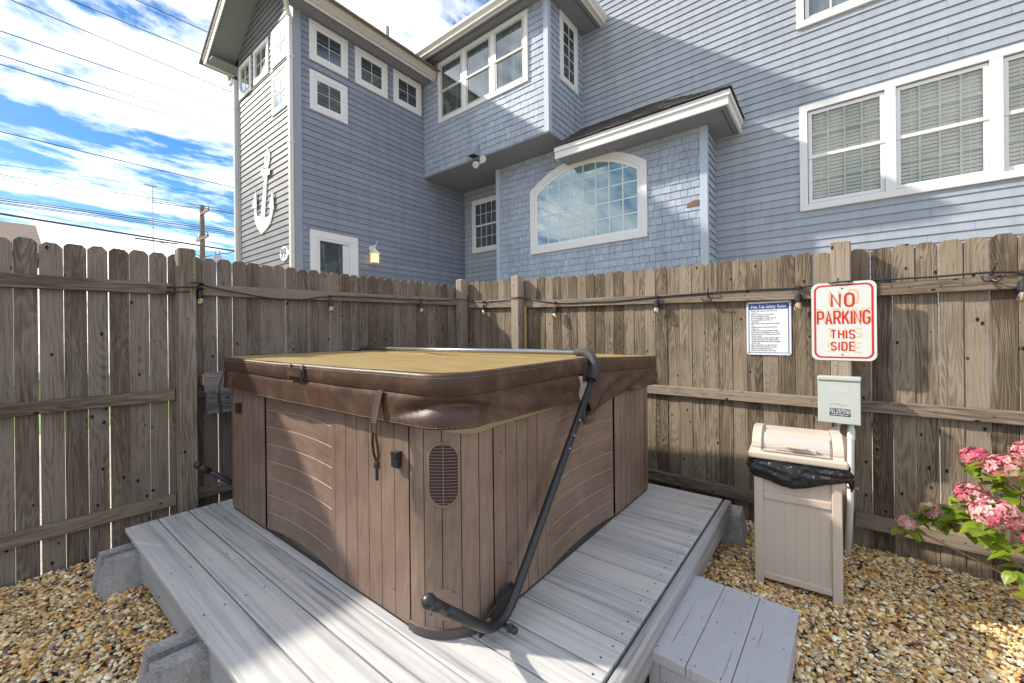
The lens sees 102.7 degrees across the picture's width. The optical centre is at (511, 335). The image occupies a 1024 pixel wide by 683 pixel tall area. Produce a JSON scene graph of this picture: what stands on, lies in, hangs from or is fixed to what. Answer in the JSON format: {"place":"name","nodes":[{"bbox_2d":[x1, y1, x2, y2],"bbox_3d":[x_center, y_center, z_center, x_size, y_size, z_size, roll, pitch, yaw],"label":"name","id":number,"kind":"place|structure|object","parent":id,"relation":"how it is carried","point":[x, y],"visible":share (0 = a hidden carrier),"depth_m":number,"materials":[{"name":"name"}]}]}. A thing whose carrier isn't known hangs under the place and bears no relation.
{"place":"outdoors","nodes":[
{"label":"outdoors","id":0,"kind":"place"},
{"bbox_2d":[14,376,168,436],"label":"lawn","id":1,"kind":"structure","parent":0,"point":[88,409],"depth_m":7.38,"materials":[{"name":"green plant"}]},
{"bbox_2d":[0,31,231,109],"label":"power line","id":2,"kind":"object","parent":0,"point":[109,68],"visible":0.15,"depth_m":12.90,"materials":[{"name":"grey"}]},
{"bbox_2d":[0,55,232,127],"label":"power line","id":3,"kind":"object","parent":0,"point":[109,89],"visible":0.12,"depth_m":12.94,"materials":[{"name":"grey rubber"}]},
{"bbox_2d":[0,64,232,134],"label":"power line","id":4,"kind":"object","parent":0,"point":[111,97],"visible":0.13,"depth_m":12.99,"materials":[{"name":"grey"}]},
{"bbox_2d":[0,131,233,187],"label":"power line","id":5,"kind":"object","parent":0,"point":[111,158],"visible":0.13,"depth_m":12.96,"materials":[{"name":"grey rubber"}]},
{"bbox_2d":[11,0,232,92],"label":"power line","id":6,"kind":"object","parent":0,"point":[115,43],"visible":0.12,"depth_m":13.03,"materials":[{"name":"grey rubber"}]},
{"bbox_2d":[38,351,217,372],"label":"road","id":7,"kind":"structure","parent":0,"point":[87,357],"depth_m":26.07,"materials":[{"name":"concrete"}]},
{"bbox_2d":[134,205,233,266],"bbox_3d":[-22.491,-4.015,29.619,2.750,11.100,7.000,-1,0,38],"label":"utility pole","id":8,"kind":"object","parent":7,"relation":"on","point":[203,236],"visible":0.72,"depth_m":29.87,"materials":[{"name":"brown wood"}]},
{"bbox_2d":[0,198,231,229],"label":"power line","id":9,"kind":"object","parent":8,"relation":"attached to","point":[109,213],"visible":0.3,"depth_m":25.95,"materials":[{"name":"grey"}]},
{"bbox_2d":[1,179,230,213],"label":"power line","id":10,"kind":"object","parent":8,"relation":"attached to","point":[104,194],"visible":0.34,"depth_m":25.89,"materials":[{"name":"grey"}]},
{"bbox_2d":[0,200,232,231],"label":"power line","id":11,"kind":"object","parent":8,"relation":"attached to","point":[108,214],"visible":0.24,"depth_m":26.00,"materials":[{"name":"grey"}]},
{"bbox_2d":[1,176,231,212],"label":"power line","id":12,"kind":"object","parent":8,"relation":"attached to","point":[105,192],"visible":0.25,"depth_m":25.93,"materials":[{"name":"grey rubber"}]},
{"bbox_2d":[0,213,233,251],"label":"power line","id":13,"kind":"object","parent":8,"relation":"attached to","point":[107,230],"visible":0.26,"depth_m":25.91,"materials":[{"name":"grey"}]},
{"bbox_2d":[0,174,233,210],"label":"power line","id":14,"kind":"object","parent":8,"relation":"attached to","point":[108,191],"visible":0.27,"depth_m":25.96,"materials":[{"name":"grey rubber"}]},
{"bbox_2d":[0,202,233,233],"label":"power line","id":15,"kind":"object","parent":8,"relation":"attached to","point":[107,216],"visible":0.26,"depth_m":25.99,"materials":[{"name":"grey"}]},
{"bbox_2d":[0,203,233,235],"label":"power line","id":16,"kind":"object","parent":8,"relation":"attached to","point":[110,218],"visible":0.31,"depth_m":26.04,"materials":[{"name":"grey"}]},
{"bbox_2d":[71,0,200,53],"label":"power line","id":17,"kind":"object","parent":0,"point":[134,26],"visible":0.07,"depth_m":13.47,"materials":[{"name":"grey"}]},
{"bbox_2d":[136,0,206,31],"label":"power line","id":18,"kind":"object","parent":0,"point":[171,15],"visible":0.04,"depth_m":14.23,"materials":[{"name":"grey"}]},
{"bbox_2d":[0,0,490,342],"label":"sky","id":19,"kind":"structure","parent":0,"point":[32,106],"materials":[{"name":"blue"}]},
{"bbox_2d":[14,342,992,575],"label":"ground","id":20,"kind":"structure","parent":0,"point":[218,471],"depth_m":4.16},
{"bbox_2d":[0,221,40,360],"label":"neighbour house","id":21,"kind":"structure","parent":20,"relation":"on","point":[10,231],"depth_m":12.99,"materials":[{"name":"white"}]},
{"bbox_2d":[144,184,155,251],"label":"utility pole","id":22,"kind":"object","parent":20,"relation":"on","point":[152,186],"visible":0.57,"depth_m":46.35,"materials":[{"name":"grey metal"}]},
{"bbox_2d":[0,164,228,196],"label":"power line","id":23,"kind":"object","parent":22,"relation":"attached to","point":[107,179],"visible":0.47,"depth_m":43.07,"materials":[{"name":"grey"}]},
{"bbox_2d":[2,185,230,211],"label":"power line","id":24,"kind":"object","parent":22,"relation":"attached to","point":[98,196],"visible":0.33,"depth_m":42.48,"materials":[{"name":"grey"}]},
{"bbox_2d":[0,510,1023,682],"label":"gravel bed","id":25,"kind":"object","parent":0,"point":[847,615],"depth_m":1.81,"materials":[{"name":"beige gravel"}]},
{"bbox_2d":[91,542,143,602],"bbox_3d":[-2.071,1.258,2.205,0.252,0.208,0.252,-1,0,35],"label":"deck block","id":26,"kind":"object","parent":25,"relation":"on","point":[117,569],"depth_m":2.12,"materials":[{"name":"concrete"}]},
{"bbox_2d":[125,483,731,682],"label":"deck","id":27,"kind":"structure","parent":26,"relation":"on","point":[247,599],"depth_m":1.61,"materials":[{"name":"grey wood"}]},
{"bbox_2d":[229,372,647,638],"bbox_3d":[-0.418,0.648,2.700,2.066,0.824,1.928,-1,0,38],"label":"hot tub","id":28,"kind":"object","parent":27,"relation":"on","point":[450,517],"visible":0.81,"depth_m":1.70,"materials":[{"name":"brown wood"}]},
{"bbox_2d":[193,346,598,638],"bbox_3d":[-0.752,0.561,2.281,2.288,0.970,1.155,-1,0,38],"label":"cover lifter","id":29,"kind":"object","parent":28,"relation":"attached to","point":[500,614],"visible":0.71,"depth_m":1.63,"materials":[{"name":"black metal"}]},
{"bbox_2d":[217,350,658,480],"bbox_3d":[-0.406,0.316,2.695,2.096,0.417,2.047,-1,0,38],"label":"spa cover","id":30,"kind":"object","parent":28,"relation":"on","point":[477,390],"visible":0.91,"depth_m":1.73,"materials":[{"name":"brown leather"}]},
{"bbox_2d":[138,627,210,682],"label":"deck block","id":31,"kind":"object","parent":25,"relation":"on","point":[182,657],"depth_m":1.47,"materials":[{"name":"concrete"}]},
{"bbox_2d":[0,237,466,586],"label":"wooden fence","id":32,"kind":"object","parent":25,"relation":"on","point":[190,340],"visible":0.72,"depth_m":2.58,"materials":[{"name":"brown wood"}]},
{"bbox_2d":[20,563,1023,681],"bbox_3d":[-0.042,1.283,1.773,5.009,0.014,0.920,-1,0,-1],"label":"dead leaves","id":33,"kind":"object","parent":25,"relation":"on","point":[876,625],"visible":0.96,"depth_m":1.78,"materials":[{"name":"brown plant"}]},
{"bbox_2d":[649,575,798,682],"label":"wooden step","id":34,"kind":"object","parent":25,"relation":"on","point":[714,632],"visible":0.94,"depth_m":1.50,"materials":[{"name":"grey wood"}]},
{"bbox_2d":[720,504,747,547],"bbox_3d":[1.379,1.222,2.651,0.252,0.208,0.252,-1,0,34],"label":"deck block","id":35,"kind":"object","parent":25,"relation":"on","point":[736,532],"depth_m":2.54,"materials":[{"name":"concrete"}]},
{"bbox_2d":[467,233,1023,585],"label":"wooden fence","id":36,"kind":"object","parent":25,"relation":"on","point":[701,422],"visible":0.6,"depth_m":2.50,"materials":[{"name":"brown wood"}]},
{"bbox_2d":[167,270,1023,318],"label":"string light","id":37,"kind":"object","parent":36,"relation":"hanging from","point":[797,298],"visible":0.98,"depth_m":2.81,"materials":[{"name":"black plastic"}]},
{"bbox_2d":[701,287,712,301],"bbox_3d":[1.430,-0.303,3.002,0.084,0.103,0.050,-1,0,38],"label":"coat hook","id":38,"kind":"object","parent":36,"relation":"attached to","point":[708,298],"visible":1,"depth_m":3.01,"materials":[{"name":"grey metal"}]},
{"bbox_2d":[746,300,791,354],"bbox_3d":[1.748,-0.052,2.793,0.262,0.366,0.007,-1,0,42],"label":"rules sign","id":39,"kind":"object","parent":36,"relation":"attached to","point":[768,327],"visible":1,"depth_m":2.79,"materials":[{"name":"grey plastic"}]},
{"bbox_2d":[817,375,860,425],"bbox_3d":[1.933,0.379,2.420,0.200,0.278,0.098,-1,0,42],"label":"electrical box","id":40,"kind":"object","parent":36,"relation":"attached to","point":[839,400],"visible":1,"depth_m":2.39,"materials":[{"name":"grey plastic"}]},
{"bbox_2d":[818,380,860,425],"bbox_3d":[1.908,0.387,2.391,0.196,0.250,0.009,-1,0,42],"label":"door","id":41,"kind":"structure","parent":40,"relation":"in","point":[838,401],"depth_m":2.39,"materials":[{"name":"grey plastic"}]},
{"bbox_2d":[811,280,876,360],"bbox_3d":[1.973,-0.087,2.442,0.303,0.468,0.004,-1,0,42],"label":"parking sign","id":42,"kind":"object","parent":36,"relation":"attached to","point":[844,320],"visible":1,"depth_m":2.44,"materials":[{"name":"metal"}]},
{"bbox_2d":[834,423,857,552],"bbox_3d":[1.967,0.903,2.408,0.108,0.795,0.043,-1,0,38],"label":"conduit","id":43,"kind":"object","parent":36,"relation":"attached to","point":[850,495],"visible":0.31,"depth_m":2.39,"materials":[{"name":"white plastic"}]},
{"bbox_2d":[980,261,1004,281],"bbox_3d":[2.447,-0.326,2.088,0.084,0.103,0.050,-1,0,38],"label":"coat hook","id":44,"kind":"object","parent":36,"relation":"attached to","point":[991,277],"visible":1,"depth_m":2.10,"materials":[{"name":"grey metal"}]},
{"bbox_2d":[748,423,848,605],"bbox_3d":[1.517,0.891,2.186,0.408,0.787,0.413,-1,0,35],"label":"trash bin","id":45,"kind":"object","parent":25,"relation":"on","point":[798,537],"visible":0.94,"depth_m":2.05,"materials":[{"name":"beige plastic"}]},
{"bbox_2d":[746,456,854,492],"bbox_3d":[1.527,0.700,2.188,0.463,0.148,0.455,-1,0,38],"label":"bin liner","id":46,"kind":"object","parent":45,"relation":"in","point":[791,475],"visible":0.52,"depth_m":2.02,"materials":[{"name":"black plastic"}]},
{"bbox_2d":[891,440,1023,598],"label":"hydrangea","id":47,"kind":"object","parent":25,"relation":"on","point":[949,515],"visible":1,"depth_m":1.80,"materials":[{"name":"pink plant"}]},
{"bbox_2d":[199,0,1023,436],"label":"house","id":48,"kind":"structure","parent":0,"point":[613,136],"depth_m":7.29,"materials":[{"name":"blue"}]},
{"bbox_2d":[239,55,251,100],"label":"window","id":49,"kind":"structure","parent":48,"relation":"in","point":[245,82],"depth_m":8.49,"materials":[{"name":"beige"}]},
{"bbox_2d":[253,36,269,86],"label":"window","id":50,"kind":"structure","parent":48,"relation":"in","point":[261,63],"depth_m":8.00,"materials":[{"name":"beige"}]},
{"bbox_2d":[252,149,273,233],"bbox_3d":[-4.841,-2.779,7.961,1.017,1.576,0.034,-1,0,38],"label":"anchor","id":51,"kind":"object","parent":48,"relation":"attached to","point":[262,222],"visible":1,"depth_m":7.91,"materials":[{"name":"white paint"}]},
{"bbox_2d":[271,15,286,69],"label":"window","id":52,"kind":"structure","parent":48,"relation":"in","point":[279,34],"depth_m":7.50,"materials":[{"name":"beige"}]},
{"bbox_2d":[271,66,287,116],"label":"window","id":53,"kind":"structure","parent":48,"relation":"in","point":[276,84],"depth_m":7.51,"materials":[{"name":"beige"}]},
{"bbox_2d":[280,246,288,260],"bbox_3d":[-4.088,-1.487,7.389,0.415,0.269,0.021,-1,0,38],"label":"number plaque","id":54,"kind":"object","parent":48,"relation":"attached to","point":[284,253],"visible":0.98,"depth_m":7.39,"materials":[{"name":"white paint"}]},
{"bbox_2d":[309,18,347,78],"bbox_3d":[-3.430,-5.364,7.677,0.034,0.730,0.745,-1,0,38],"label":"window","id":55,"kind":"structure","parent":48,"relation":"in","point":[315,29],"depth_m":7.66,"materials":[{"name":"white plastic"}]},
{"bbox_2d":[309,69,347,124],"bbox_3d":[-3.425,-4.459,7.671,0.034,0.720,0.730,-1,0,38],"label":"window","id":56,"kind":"structure","parent":48,"relation":"in","point":[334,90],"depth_m":7.66,"materials":[{"name":"white plastic"}]},
{"bbox_2d":[308,227,359,350],"bbox_3d":[-3.326,-0.758,7.726,0.062,2.385,0.990,-1,0,38],"label":"door","id":57,"kind":"structure","parent":48,"relation":"in","point":[330,251],"depth_m":7.71,"materials":[{"name":"white plastic"}]},
{"bbox_2d":[354,46,387,98],"bbox_3d":[-2.875,-5.370,8.387,0.034,0.730,0.747,-1,0,38],"label":"window","id":58,"kind":"structure","parent":48,"relation":"in","point":[380,87],"depth_m":8.37,"materials":[{"name":"white plastic"}]},
{"bbox_2d":[369,243,379,263],"bbox_3d":[-2.790,-1.694,8.289,0.197,0.457,0.163,-1,0,38],"label":"wall lantern","id":59,"kind":"object","parent":48,"relation":"attached to","point":[374,253],"depth_m":8.25,"materials":[{"name":"yellow glass"}]},
{"bbox_2d":[393,68,420,116],"bbox_3d":[-2.321,-5.383,9.097,0.034,0.725,0.750,-1,0,38],"label":"window","id":60,"kind":"structure","parent":48,"relation":"in","point":[412,103],"depth_m":9.07,"materials":[{"name":"white plastic"}]},
{"bbox_2d":[472,156,485,167],"bbox_3d":[-0.624,-3.535,8.338,0.335,0.227,0.222,-1,0,38],"label":"flood light","id":61,"kind":"object","parent":48,"relation":"attached to","point":[477,164],"visible":1,"depth_m":8.31,"materials":[{"name":"white plastic"}]},
{"bbox_2d":[438,9,528,123],"bbox_3d":[-0.673,-5.408,8.389,2.460,1.340,0.042,-1,0,38],"label":"window","id":62,"kind":"structure","parent":48,"relation":"in","point":[494,64],"depth_m":8.28,"materials":[{"name":"grey"}]},
{"bbox_2d":[472,195,495,253],"bbox_3d":[-0.618,-2.719,10.010,0.955,1.310,0.054,-1,0,38],"label":"window","id":63,"kind":"structure","parent":48,"relation":"in","point":[483,210],"depth_m":10.05,"materials":[{"name":"white plastic"}]},
{"bbox_2d":[559,9,577,94],"bbox_3d":[1.104,-5.482,7.960,0.034,1.320,0.665,-1,0,38],"label":"window","id":64,"kind":"structure","parent":48,"relation":"in","point":[568,36],"depth_m":7.95,"materials":[{"name":"white plastic"}]},
{"bbox_2d":[530,151,647,254],"bbox_3d":[1.337,-2.527,7.689,2.420,1.705,0.047,-1,0,38],"label":"window","id":65,"kind":"structure","parent":48,"relation":"in","point":[602,199],"depth_m":7.59,"materials":[{"name":"glass"}]},
{"bbox_2d":[796,0,875,30],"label":"window","id":66,"kind":"structure","parent":48,"relation":"in","point":[808,12],"depth_m":6.00,"materials":[{"name":"white plastic"}]},
{"bbox_2d":[799,42,1023,211],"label":"window","id":67,"kind":"structure","parent":48,"relation":"in","point":[925,131],"depth_m":5.40,"materials":[{"name":"white plastic"}]}
]}

